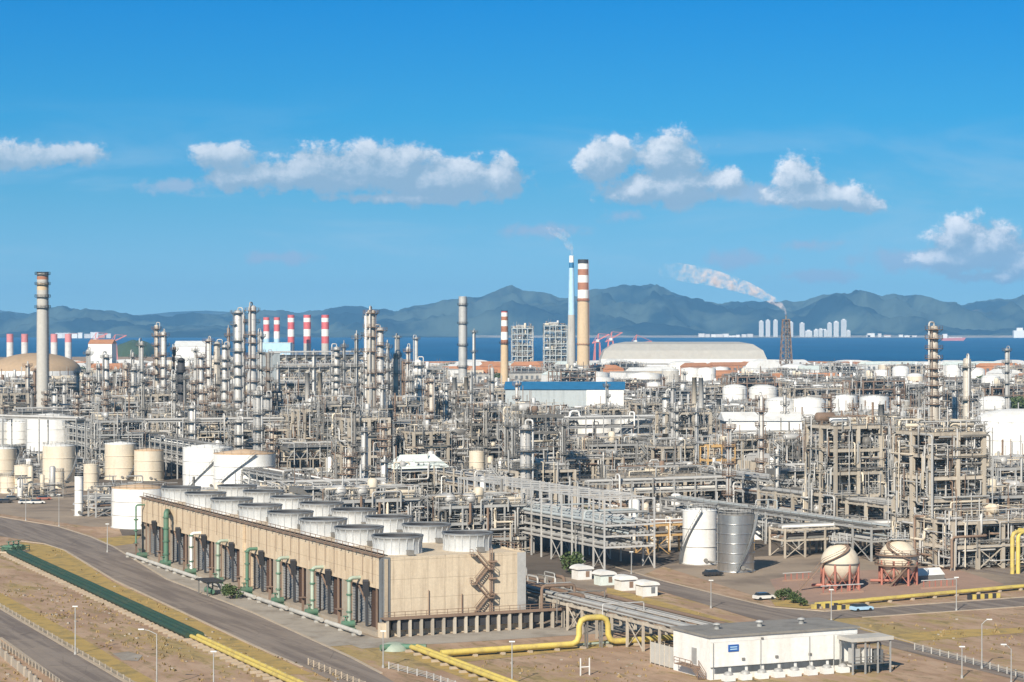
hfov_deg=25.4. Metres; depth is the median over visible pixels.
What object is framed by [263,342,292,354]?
power hall
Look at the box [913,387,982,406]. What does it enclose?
distant process structure
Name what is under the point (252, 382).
process column
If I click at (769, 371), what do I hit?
distant process structure
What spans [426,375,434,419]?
process column
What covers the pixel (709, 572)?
parked car
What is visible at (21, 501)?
parked car
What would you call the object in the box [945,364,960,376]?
storage tank
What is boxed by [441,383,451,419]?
process column
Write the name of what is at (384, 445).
process column
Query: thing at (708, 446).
process structure
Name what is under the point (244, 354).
process column
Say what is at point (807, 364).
distant process structure
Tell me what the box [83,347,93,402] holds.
process column
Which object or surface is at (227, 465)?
storage tank
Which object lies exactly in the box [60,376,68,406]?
process column
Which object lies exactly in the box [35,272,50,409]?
concrete stack
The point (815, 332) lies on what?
apartment tower
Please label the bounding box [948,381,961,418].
process column
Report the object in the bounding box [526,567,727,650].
pipe trestle
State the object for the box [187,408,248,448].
process structure
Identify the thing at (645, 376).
distant tank
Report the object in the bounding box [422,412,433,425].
process column
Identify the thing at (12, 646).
kerb
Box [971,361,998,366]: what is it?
distant hall
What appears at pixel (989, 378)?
storage tank
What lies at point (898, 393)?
process column
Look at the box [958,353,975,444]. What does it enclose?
process column
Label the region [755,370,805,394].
distant process structure
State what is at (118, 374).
distant process structure
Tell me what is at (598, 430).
storage tank
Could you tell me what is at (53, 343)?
short stack
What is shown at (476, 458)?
storage tank
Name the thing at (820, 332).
apartment tower
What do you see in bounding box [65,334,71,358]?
short stack
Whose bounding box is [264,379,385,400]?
air cooler bank
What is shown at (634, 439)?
process structure
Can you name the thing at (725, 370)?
distant hall
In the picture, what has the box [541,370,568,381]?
distant hall
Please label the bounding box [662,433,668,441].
furnace
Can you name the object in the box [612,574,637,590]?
cabin
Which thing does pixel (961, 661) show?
street lamp
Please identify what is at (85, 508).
vessel skid
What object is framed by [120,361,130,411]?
process column
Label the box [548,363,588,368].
distant process structure
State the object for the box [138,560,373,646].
gravel yard
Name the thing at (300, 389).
distant process structure
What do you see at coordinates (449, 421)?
pipe rack
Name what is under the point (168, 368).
distant process structure
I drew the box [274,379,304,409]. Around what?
process structure
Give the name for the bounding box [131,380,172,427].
process structure
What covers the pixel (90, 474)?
storage tank
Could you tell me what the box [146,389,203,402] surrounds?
distant process structure
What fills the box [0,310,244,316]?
hills
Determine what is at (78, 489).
storage tank
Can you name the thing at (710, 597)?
street lamp
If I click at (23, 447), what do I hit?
vessel skid
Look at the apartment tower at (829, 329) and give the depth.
12149.84 m
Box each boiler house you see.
[511,321,533,363]
[543,319,567,372]
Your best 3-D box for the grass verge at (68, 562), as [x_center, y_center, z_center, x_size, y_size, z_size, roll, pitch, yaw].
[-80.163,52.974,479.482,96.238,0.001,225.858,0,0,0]
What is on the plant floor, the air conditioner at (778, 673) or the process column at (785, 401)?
the process column at (785, 401)
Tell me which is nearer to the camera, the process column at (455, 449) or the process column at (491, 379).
the process column at (455, 449)
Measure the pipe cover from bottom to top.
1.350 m
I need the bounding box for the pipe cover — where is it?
[379,642,426,651]
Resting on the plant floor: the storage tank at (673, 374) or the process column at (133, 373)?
the process column at (133, 373)
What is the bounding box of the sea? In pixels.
[0,337,1023,361]
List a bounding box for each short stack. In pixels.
[7,334,12,356]
[21,334,27,353]
[51,334,56,354]
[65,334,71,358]
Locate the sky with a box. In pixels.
[0,0,1023,314]
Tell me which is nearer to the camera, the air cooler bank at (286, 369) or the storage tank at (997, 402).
the air cooler bank at (286, 369)
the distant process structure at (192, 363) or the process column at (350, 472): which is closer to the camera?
the process column at (350, 472)
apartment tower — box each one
[759,320,763,336]
[765,319,769,336]
[773,319,777,336]
[790,321,792,336]
[799,322,804,336]
[805,330,811,336]
[814,329,817,336]
[818,328,823,336]
[827,322,831,336]
[833,321,838,336]
[841,319,845,336]
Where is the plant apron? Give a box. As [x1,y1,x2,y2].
[0,371,1023,637]
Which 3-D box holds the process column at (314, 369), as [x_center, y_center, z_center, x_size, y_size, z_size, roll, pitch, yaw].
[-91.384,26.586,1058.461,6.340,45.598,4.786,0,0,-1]
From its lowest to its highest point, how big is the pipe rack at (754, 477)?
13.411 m
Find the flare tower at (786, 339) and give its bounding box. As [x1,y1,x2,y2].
[779,315,792,365]
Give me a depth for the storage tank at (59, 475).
786.54 m
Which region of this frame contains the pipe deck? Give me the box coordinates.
[596,447,745,505]
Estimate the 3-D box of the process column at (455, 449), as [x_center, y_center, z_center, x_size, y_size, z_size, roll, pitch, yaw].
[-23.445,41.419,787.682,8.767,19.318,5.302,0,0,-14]
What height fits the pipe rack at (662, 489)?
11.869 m
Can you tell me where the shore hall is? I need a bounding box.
[173,341,204,365]
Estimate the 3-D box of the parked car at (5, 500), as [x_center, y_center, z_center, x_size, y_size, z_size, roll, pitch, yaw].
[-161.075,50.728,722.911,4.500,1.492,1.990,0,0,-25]
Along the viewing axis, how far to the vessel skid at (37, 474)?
835.68 m
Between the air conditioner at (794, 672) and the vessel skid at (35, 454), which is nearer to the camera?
the air conditioner at (794, 672)
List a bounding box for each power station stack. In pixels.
[263,317,269,341]
[274,317,279,341]
[288,315,294,354]
[303,315,310,361]
[321,315,328,365]
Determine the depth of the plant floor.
566.57 m
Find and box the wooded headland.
[117,340,153,356]
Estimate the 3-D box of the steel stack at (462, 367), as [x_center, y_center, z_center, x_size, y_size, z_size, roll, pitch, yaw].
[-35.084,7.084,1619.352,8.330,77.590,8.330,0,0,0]
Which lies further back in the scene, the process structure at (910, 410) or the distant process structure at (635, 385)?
the distant process structure at (635, 385)
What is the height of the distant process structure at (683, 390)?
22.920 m
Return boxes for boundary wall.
[0,646,42,681]
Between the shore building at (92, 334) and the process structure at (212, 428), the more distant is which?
the shore building at (92, 334)
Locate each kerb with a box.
[0,516,382,673]
[0,608,127,681]
[0,637,58,678]
[23,541,302,666]
[569,553,1022,611]
[860,627,1023,673]
[862,606,1023,617]
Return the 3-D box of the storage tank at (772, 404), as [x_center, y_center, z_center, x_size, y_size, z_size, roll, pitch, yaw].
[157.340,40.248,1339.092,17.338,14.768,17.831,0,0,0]
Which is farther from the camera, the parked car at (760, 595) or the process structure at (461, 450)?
the process structure at (461, 450)
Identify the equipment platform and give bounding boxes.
[837,633,893,674]
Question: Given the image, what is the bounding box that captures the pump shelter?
[196,577,223,595]
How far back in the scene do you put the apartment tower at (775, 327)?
12149.67 m
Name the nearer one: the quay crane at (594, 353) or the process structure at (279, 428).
the process structure at (279, 428)
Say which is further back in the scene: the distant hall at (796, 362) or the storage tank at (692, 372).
the distant hall at (796, 362)
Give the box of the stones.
[5,554,1009,681]
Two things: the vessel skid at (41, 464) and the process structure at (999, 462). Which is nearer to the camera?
the process structure at (999, 462)
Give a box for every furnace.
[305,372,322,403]
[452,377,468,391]
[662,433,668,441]
[692,377,712,420]
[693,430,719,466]
[716,398,720,409]
[737,448,773,471]
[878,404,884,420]
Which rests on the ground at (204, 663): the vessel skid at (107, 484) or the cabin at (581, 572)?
the cabin at (581, 572)
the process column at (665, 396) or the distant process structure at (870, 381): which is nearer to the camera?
the process column at (665, 396)
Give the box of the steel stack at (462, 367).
[457,296,468,379]
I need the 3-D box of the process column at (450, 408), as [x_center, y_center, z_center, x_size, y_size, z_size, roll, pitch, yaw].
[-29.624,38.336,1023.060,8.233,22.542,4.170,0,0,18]
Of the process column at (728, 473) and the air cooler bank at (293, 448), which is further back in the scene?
the air cooler bank at (293, 448)
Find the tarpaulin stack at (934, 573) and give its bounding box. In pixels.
[904,567,943,580]
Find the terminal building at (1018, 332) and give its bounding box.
[1013,328,1023,337]
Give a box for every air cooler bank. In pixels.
[12,407,67,414]
[47,403,93,417]
[64,409,93,415]
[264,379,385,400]
[269,350,385,379]
[277,441,346,476]
[280,363,392,400]
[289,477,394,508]
[322,436,346,476]
[712,430,773,451]
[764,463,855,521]
[959,409,997,415]
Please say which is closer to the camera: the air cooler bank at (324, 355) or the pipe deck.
the pipe deck
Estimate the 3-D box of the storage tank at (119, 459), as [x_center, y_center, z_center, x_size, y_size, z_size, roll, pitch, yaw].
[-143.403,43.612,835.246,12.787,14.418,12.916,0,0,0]
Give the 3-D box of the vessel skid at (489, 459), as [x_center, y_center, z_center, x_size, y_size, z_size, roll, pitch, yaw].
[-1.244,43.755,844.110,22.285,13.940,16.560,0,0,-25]
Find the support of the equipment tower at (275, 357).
on the ground at (204, 663)
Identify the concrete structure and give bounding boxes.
[801,400,888,540]
[887,395,992,566]
[910,485,1023,570]
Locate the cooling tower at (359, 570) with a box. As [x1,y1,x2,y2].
[126,484,595,637]
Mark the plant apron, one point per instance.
(748, 583)
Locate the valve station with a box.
[0,540,29,553]
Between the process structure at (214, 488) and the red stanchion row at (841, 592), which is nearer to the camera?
the red stanchion row at (841, 592)
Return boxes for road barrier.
[811,603,837,608]
[832,603,865,609]
[967,593,999,599]
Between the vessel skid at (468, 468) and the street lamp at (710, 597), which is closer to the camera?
the street lamp at (710, 597)
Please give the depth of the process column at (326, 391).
983.35 m
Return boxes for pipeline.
[1,549,210,640]
[182,634,305,681]
[405,644,518,681]
[440,614,672,656]
[815,584,1023,608]
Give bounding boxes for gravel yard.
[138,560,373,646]
[342,623,657,648]
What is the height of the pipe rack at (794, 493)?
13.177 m
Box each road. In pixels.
[0,517,392,681]
[0,609,122,681]
[616,571,1023,681]
[769,598,1023,618]
[854,547,1023,578]
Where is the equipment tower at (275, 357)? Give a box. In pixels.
[256,352,279,389]
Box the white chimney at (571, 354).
[567,256,575,364]
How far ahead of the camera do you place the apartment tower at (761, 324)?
12149.65 m
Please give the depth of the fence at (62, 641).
398.32 m
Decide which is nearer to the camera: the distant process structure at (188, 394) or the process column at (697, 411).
the process column at (697, 411)
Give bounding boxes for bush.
[220,583,242,598]
[559,551,585,573]
[773,587,792,599]
[786,590,801,602]
[796,596,807,605]
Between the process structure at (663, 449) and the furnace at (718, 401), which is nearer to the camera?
the process structure at (663, 449)
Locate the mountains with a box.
[0,284,1023,337]
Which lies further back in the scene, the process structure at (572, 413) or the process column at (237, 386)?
the process structure at (572, 413)
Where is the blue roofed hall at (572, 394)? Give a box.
[504,382,624,407]
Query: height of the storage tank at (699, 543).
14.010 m
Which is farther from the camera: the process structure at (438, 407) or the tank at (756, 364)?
the tank at (756, 364)
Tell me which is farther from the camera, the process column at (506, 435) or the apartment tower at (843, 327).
the apartment tower at (843, 327)
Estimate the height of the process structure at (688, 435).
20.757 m
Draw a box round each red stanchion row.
[783,571,812,581]
[820,583,863,594]
[921,578,955,588]
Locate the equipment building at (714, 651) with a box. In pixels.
[670,617,859,679]
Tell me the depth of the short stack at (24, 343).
3441.73 m
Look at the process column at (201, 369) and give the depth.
1128.45 m
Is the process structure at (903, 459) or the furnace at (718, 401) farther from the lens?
the furnace at (718, 401)
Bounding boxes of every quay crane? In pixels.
[592,334,608,359]
[605,332,621,346]
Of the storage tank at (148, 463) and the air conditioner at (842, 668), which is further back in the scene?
the storage tank at (148, 463)
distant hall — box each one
[91,363,121,370]
[92,365,121,373]
[117,359,138,367]
[425,361,456,362]
[443,366,483,372]
[445,369,457,378]
[453,373,497,379]
[455,362,481,365]
[480,361,509,372]
[509,372,542,379]
[511,361,539,370]
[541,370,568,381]
[555,361,591,365]
[589,360,598,363]
[593,364,623,372]
[601,359,627,364]
[609,371,638,380]
[626,367,672,373]
[680,363,710,375]
[708,362,746,371]
[716,370,735,371]
[716,372,740,380]
[770,373,791,385]
[781,359,806,362]
[787,361,810,363]
[798,366,828,372]
[801,373,838,377]
[838,360,866,361]
[859,361,892,372]
[882,361,920,367]
[940,361,971,375]
[943,360,961,361]
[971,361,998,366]
[976,363,1018,374]
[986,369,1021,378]
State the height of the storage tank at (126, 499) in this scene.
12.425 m
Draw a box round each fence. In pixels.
[0,603,134,681]
[0,640,62,681]
[308,658,365,681]
[388,662,455,681]
[650,640,672,667]
[914,643,1023,676]
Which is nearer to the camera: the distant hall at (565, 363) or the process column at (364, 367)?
the process column at (364, 367)
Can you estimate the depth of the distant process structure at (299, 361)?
2140.11 m
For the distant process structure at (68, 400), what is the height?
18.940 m
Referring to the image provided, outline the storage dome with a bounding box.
[0,353,80,376]
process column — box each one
[0,380,5,411]
[22,361,32,402]
[29,390,36,410]
[31,366,35,409]
[41,389,50,409]
[47,383,54,406]
[48,388,60,409]
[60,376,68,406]
[73,369,81,403]
[73,392,81,415]
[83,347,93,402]
[84,374,92,406]
[91,377,97,401]
[91,387,103,408]
[94,361,101,388]
[100,351,112,397]
[101,382,110,452]
[110,367,119,391]
[112,383,121,407]
[119,360,125,390]
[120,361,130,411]
[128,350,136,388]
[128,362,140,399]
[136,338,146,391]
[139,375,147,423]
[151,322,161,402]
[157,329,169,400]
[159,369,179,433]
[170,344,178,403]
[173,411,185,466]
[175,355,188,403]
[181,373,189,408]
[184,401,200,439]
[188,377,196,404]
[189,377,198,405]
[191,346,199,398]
[195,352,206,408]
[200,385,210,440]
[202,336,214,407]
[207,382,216,413]
[212,339,223,412]
[213,385,219,412]
[218,341,230,405]
[224,325,232,358]
[226,388,232,405]
[230,307,245,412]
[230,416,246,449]
[243,312,247,407]
[244,302,259,414]
[248,385,276,456]
[256,328,265,393]
[263,349,273,403]
[263,391,274,422]
[265,425,277,467]
[273,362,282,390]
[283,386,292,407]
[309,349,318,407]
[322,384,330,402]
[330,343,342,400]
[340,341,348,394]
[341,448,357,478]
[349,402,371,475]
[351,330,361,408]
[351,379,359,402]
[356,423,373,483]
[360,312,366,411]
[363,306,379,410]
[368,419,391,483]
[375,455,392,483]
[376,324,387,408]
[376,380,389,443]
[384,340,392,400]
[386,400,396,459]
[390,350,401,411]
[392,333,401,372]
[398,358,405,412]
[403,343,412,412]
[407,369,416,413]
[410,356,425,417]
[412,335,419,372]
[415,431,427,453]
[422,377,428,407]
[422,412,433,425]
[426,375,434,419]
[431,367,437,385]
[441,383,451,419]
[445,434,456,488]
[448,401,454,419]
[450,391,457,414]
[467,368,475,417]
[470,330,477,377]
[481,393,489,414]
[481,401,501,467]
[487,364,496,400]
[501,419,510,467]
[508,420,519,467]
[512,380,520,409]
[514,419,548,500]
[559,418,579,483]
[603,381,610,405]
[640,400,648,418]
[658,389,670,437]
[660,375,667,385]
[666,379,679,443]
[671,402,682,454]
[681,369,687,385]
[691,403,702,492]
[703,387,708,408]
[709,390,716,401]
[722,419,735,501]
[755,392,768,482]
[769,444,784,514]
[780,387,789,413]
[821,390,835,432]
[847,398,858,414]
[869,453,884,513]
[884,435,897,516]
[893,386,904,423]
[910,408,922,428]
[912,409,927,506]
[915,383,923,420]
[925,321,942,425]
[938,372,946,399]
[943,390,951,405]
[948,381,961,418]
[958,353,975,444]
[967,411,980,470]
[1002,346,1011,408]
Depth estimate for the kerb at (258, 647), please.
448.03 m
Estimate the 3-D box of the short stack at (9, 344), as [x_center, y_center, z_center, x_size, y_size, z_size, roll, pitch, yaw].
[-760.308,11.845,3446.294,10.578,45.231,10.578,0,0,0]
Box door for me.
[692,647,696,664]
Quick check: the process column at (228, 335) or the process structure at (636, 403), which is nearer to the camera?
the process structure at (636, 403)
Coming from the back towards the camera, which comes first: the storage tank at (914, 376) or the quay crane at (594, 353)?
the quay crane at (594, 353)
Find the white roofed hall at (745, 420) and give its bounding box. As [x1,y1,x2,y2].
[717,412,803,443]
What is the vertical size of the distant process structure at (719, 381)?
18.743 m
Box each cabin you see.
[569,564,593,579]
[592,569,616,585]
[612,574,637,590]
[633,579,659,596]
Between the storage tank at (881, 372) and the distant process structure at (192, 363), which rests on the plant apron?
the storage tank at (881, 372)
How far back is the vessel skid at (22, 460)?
914.49 m
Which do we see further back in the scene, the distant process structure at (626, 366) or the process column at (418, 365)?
the distant process structure at (626, 366)
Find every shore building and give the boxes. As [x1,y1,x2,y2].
[69,333,77,337]
[90,332,98,337]
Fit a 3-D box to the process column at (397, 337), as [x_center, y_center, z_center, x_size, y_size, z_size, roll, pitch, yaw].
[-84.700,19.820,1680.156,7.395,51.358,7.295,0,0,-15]
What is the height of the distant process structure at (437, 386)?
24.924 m
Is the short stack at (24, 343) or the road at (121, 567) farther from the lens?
the short stack at (24, 343)
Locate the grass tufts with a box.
[0,549,1019,681]
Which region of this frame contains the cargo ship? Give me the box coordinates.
[941,334,964,340]
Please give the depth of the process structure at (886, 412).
1018.00 m
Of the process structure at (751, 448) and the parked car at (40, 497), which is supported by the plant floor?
the process structure at (751, 448)
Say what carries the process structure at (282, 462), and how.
on the plant floor
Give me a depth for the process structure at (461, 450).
833.07 m
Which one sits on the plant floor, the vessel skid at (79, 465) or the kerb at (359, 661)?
the vessel skid at (79, 465)
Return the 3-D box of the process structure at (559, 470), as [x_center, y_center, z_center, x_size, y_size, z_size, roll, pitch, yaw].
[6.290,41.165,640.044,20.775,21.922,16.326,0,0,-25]
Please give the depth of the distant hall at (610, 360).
2637.54 m
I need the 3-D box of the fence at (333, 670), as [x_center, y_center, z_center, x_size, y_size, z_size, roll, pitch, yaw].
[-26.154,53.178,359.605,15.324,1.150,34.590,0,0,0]
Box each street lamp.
[72,606,77,654]
[138,628,157,681]
[210,651,216,681]
[380,630,385,667]
[509,641,514,678]
[709,580,712,607]
[829,589,833,619]
[954,577,958,609]
[959,646,964,677]
[980,619,991,668]
[1000,644,1012,681]
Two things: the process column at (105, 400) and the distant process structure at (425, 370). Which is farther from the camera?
the distant process structure at (425, 370)
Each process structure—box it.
[0,371,59,389]
[0,375,32,379]
[0,377,30,419]
[5,367,81,401]
[24,389,84,405]
[57,368,112,394]
[58,398,109,406]
[67,407,90,417]
[87,395,145,474]
[89,380,140,425]
[93,371,130,381]
[109,374,151,391]
[109,380,147,412]
[117,360,153,379]
[128,377,176,386]
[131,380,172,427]
[141,396,191,425]
[144,359,188,373]
[145,397,210,443]
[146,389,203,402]
[161,400,210,444]
[167,369,191,378]
[167,378,205,387]
[187,379,246,400]
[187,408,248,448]
[188,353,221,367]
[189,371,246,381]
[192,359,232,378]
[192,473,276,490]
[201,398,240,441]
[219,392,246,413]
[224,412,288,449]
[225,404,274,432]
[243,425,310,477]
[245,360,294,367]
[245,363,293,378]
[246,374,304,382]
[260,459,365,505]
[264,381,283,413]
[272,399,286,416]
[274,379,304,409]
[277,396,334,432]
[280,354,308,366]
[280,395,319,438]
[281,381,316,396]
[289,373,316,379]
[289,388,340,471]
[308,382,360,470]
[312,459,427,521]
[316,352,359,372]
[322,372,376,390]
[324,386,362,401]
[327,391,392,482]
[340,382,360,399]
[344,393,413,464]
[376,369,429,394]
[377,383,423,427]
[392,410,451,489]
[400,405,443,429]
[402,358,448,378]
[405,361,445,378]
[411,417,469,469]
[414,377,477,397]
[421,479,533,552]
[422,385,467,419]
[435,371,454,381]
[438,414,466,428]
[441,375,509,396]
[444,381,484,425]
[455,396,506,467]
[470,391,516,427]
[473,381,533,402]
[489,447,578,507]
[498,378,540,381]
[499,390,558,465]
[507,404,566,480]
[509,365,543,372]
[541,362,554,371]
[542,436,577,451]
[547,362,596,381]
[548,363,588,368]
[550,437,623,487]
[551,406,570,433]
[554,402,577,433]
[557,404,605,415]
[566,429,586,451]
[570,363,605,371]
[572,420,650,478]
[581,396,627,414]
[594,403,634,414]
[609,360,647,370]
[613,499,682,548]
[618,377,661,383]
[620,380,647,389]
[621,419,682,463]
[624,389,677,399]
[624,390,635,407]
[624,394,639,406]
[628,389,676,431]
[637,384,703,411]
[639,428,712,466]
[653,394,716,436]
[654,391,745,420]
[659,374,723,399]
[683,398,752,407]
[683,420,735,449]
[687,379,728,388]
[696,418,741,498]
[703,373,740,396]
[708,425,764,467]
[709,397,764,433]
[720,366,776,398]
[722,396,780,410]
[723,369,772,385]
[741,427,782,454]
[751,369,791,373]
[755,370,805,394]
[764,418,818,446]
[765,429,800,459]
[766,365,811,372]
[769,424,825,504]
[779,372,840,396]
[779,375,847,398]
[781,369,823,391]
[782,362,821,365]
[802,411,817,430]
[807,378,832,394]
[813,372,863,380]
[817,398,871,423]
[819,358,865,375]
[828,371,875,381]
[833,375,888,393]
[835,402,875,415]
[841,367,906,410]
[844,375,912,406]
[845,406,887,422]
[846,428,915,512]
[864,400,895,417]
[865,398,937,457]
[884,361,927,375]
[888,402,940,425]
[889,380,947,407]
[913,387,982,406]
[914,390,962,424]
[921,384,962,404]
[940,403,975,428]
[942,372,983,411]
[943,392,975,412]
[945,380,972,386]
[949,468,1023,527]
[957,378,980,384]
[971,378,1023,403]
[972,435,1023,506]
[994,361,1023,372]
[994,445,1019,455]
[999,374,1023,389]
[1002,440,1022,454]
[1011,374,1022,378]
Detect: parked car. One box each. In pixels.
[0,498,12,502]
[5,495,19,499]
[18,499,31,503]
[30,499,44,503]
[36,495,50,499]
[702,569,723,576]
[752,592,775,599]
[849,603,873,611]
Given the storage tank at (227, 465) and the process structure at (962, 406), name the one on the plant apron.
the process structure at (962, 406)
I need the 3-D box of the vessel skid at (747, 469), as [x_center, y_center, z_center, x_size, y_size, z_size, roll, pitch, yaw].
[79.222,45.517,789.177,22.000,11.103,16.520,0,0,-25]
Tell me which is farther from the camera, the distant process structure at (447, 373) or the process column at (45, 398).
the distant process structure at (447, 373)
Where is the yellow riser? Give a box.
[1010,528,1023,573]
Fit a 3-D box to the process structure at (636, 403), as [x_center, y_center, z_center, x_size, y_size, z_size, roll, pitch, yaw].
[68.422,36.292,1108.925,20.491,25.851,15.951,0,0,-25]
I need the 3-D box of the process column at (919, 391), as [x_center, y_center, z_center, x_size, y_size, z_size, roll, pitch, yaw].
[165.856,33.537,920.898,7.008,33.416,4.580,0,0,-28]
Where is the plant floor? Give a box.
[19,395,1005,576]
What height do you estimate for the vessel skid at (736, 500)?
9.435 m
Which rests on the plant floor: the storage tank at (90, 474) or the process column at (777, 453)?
the process column at (777, 453)
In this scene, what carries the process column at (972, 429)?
on the plant floor
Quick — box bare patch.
[112,651,141,660]
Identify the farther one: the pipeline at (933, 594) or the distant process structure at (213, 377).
the distant process structure at (213, 377)
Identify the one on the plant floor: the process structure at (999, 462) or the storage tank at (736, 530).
the process structure at (999, 462)
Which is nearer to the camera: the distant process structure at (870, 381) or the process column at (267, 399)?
the process column at (267, 399)
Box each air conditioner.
[721,671,735,681]
[738,670,751,680]
[755,669,768,678]
[771,668,784,677]
[787,667,801,676]
[804,665,817,675]
[820,664,833,673]
[836,663,849,672]
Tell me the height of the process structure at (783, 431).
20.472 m
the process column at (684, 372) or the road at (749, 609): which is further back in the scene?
the process column at (684, 372)
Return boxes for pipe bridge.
[0,412,85,462]
[65,413,295,468]
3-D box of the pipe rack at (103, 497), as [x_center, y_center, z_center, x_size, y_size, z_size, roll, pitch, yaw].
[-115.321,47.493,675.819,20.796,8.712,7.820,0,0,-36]
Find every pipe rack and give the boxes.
[25,414,227,479]
[88,486,111,517]
[238,466,456,518]
[263,416,468,437]
[433,462,635,515]
[450,410,725,439]
[458,476,654,568]
[576,472,771,510]
[635,516,754,554]
[636,459,814,505]
[660,493,902,561]
[757,483,907,544]
[769,511,908,557]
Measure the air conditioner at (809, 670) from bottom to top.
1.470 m
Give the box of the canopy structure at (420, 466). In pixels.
[388,442,452,493]
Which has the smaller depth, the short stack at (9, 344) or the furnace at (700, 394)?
the furnace at (700, 394)
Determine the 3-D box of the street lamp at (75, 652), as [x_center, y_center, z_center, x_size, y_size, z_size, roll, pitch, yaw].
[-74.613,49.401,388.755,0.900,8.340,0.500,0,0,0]
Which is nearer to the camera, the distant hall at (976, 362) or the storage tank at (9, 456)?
the storage tank at (9, 456)
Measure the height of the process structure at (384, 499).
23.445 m
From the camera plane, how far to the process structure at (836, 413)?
902.89 m
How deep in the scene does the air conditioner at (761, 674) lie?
361.56 m
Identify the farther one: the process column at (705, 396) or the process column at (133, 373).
the process column at (705, 396)
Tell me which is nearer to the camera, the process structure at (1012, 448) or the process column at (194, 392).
the process structure at (1012, 448)
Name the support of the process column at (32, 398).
on the plant floor
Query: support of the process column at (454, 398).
on the plant floor
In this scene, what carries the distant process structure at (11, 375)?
on the ground at (204, 663)
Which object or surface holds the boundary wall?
on the ground at (204, 663)
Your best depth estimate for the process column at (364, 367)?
966.11 m
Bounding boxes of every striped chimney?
[499,311,509,383]
[576,259,589,367]
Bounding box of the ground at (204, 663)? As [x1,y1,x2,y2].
[0,357,1023,681]
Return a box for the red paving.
[770,567,1003,601]
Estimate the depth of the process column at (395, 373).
939.04 m
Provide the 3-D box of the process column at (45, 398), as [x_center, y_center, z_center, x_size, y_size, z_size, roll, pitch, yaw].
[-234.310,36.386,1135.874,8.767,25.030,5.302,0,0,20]
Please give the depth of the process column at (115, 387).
1101.86 m
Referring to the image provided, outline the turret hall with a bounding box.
[88,339,116,362]
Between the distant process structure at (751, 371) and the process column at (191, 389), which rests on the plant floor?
the process column at (191, 389)
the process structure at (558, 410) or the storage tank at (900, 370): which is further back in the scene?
the storage tank at (900, 370)
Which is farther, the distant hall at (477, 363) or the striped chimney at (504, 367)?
the distant hall at (477, 363)
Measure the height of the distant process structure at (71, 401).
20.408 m
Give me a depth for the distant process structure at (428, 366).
1746.79 m
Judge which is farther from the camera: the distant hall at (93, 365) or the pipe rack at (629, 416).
the distant hall at (93, 365)
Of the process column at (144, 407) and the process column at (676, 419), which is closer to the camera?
the process column at (676, 419)
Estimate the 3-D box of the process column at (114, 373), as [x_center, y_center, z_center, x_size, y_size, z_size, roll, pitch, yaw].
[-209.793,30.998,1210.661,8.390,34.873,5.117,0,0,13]
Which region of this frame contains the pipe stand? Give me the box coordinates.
[580,658,589,675]
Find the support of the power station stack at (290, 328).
on the plant apron
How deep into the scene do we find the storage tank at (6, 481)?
764.26 m
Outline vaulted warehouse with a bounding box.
[599,342,766,366]
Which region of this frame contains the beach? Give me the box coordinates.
[476,335,1012,337]
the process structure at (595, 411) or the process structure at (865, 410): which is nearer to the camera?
the process structure at (865, 410)
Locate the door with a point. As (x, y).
(694, 650)
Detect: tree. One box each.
[494,373,509,377]
[1010,396,1023,408]
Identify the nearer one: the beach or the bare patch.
the bare patch
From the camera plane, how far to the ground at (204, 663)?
396.10 m
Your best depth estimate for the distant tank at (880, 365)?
2647.26 m
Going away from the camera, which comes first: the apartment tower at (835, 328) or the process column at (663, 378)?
the process column at (663, 378)
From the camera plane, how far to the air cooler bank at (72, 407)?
1132.11 m
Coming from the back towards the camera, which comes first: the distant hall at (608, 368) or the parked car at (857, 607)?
the distant hall at (608, 368)
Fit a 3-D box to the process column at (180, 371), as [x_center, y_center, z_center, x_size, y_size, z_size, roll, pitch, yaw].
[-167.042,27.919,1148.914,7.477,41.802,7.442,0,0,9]
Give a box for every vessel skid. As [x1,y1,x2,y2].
[0,438,26,451]
[7,466,65,498]
[18,460,39,469]
[19,451,42,463]
[20,458,80,476]
[25,446,75,459]
[31,451,83,462]
[34,463,83,480]
[71,481,120,512]
[75,449,93,465]
[75,459,103,470]
[85,472,142,493]
[307,457,346,478]
[453,456,503,488]
[453,461,492,477]
[469,476,498,494]
[485,443,518,467]
[626,493,707,516]
[655,497,705,518]
[715,490,750,511]
[717,454,764,483]
[760,457,792,497]
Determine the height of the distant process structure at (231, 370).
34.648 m
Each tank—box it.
[0,418,7,444]
[0,444,18,475]
[0,473,14,493]
[6,419,25,444]
[14,461,33,493]
[26,412,73,454]
[42,441,77,482]
[55,468,64,488]
[74,472,83,515]
[83,460,98,490]
[104,439,138,479]
[111,481,166,528]
[133,446,164,480]
[182,443,232,488]
[213,448,275,484]
[468,447,484,489]
[575,414,615,441]
[576,371,609,377]
[589,376,613,381]
[614,418,651,432]
[626,372,661,385]
[647,381,661,388]
[662,369,678,384]
[667,361,693,374]
[679,503,716,565]
[681,367,698,381]
[699,367,715,379]
[712,366,728,369]
[717,507,758,572]
[722,384,746,399]
[745,359,779,371]
[748,504,767,539]
[749,385,777,398]
[765,397,793,411]
[781,364,805,371]
[792,396,825,416]
[799,533,860,590]
[832,394,857,411]
[859,395,888,411]
[870,530,921,586]
[874,369,888,375]
[878,363,893,369]
[891,399,909,410]
[892,366,908,377]
[906,373,923,381]
[920,361,944,374]
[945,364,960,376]
[971,367,984,377]
[975,409,1023,455]
[976,396,1010,412]
[981,375,999,385]
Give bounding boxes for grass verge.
[0,593,154,681]
[20,542,310,673]
[99,534,140,545]
[398,640,649,681]
[607,587,733,622]
[770,597,810,608]
[882,628,1023,645]

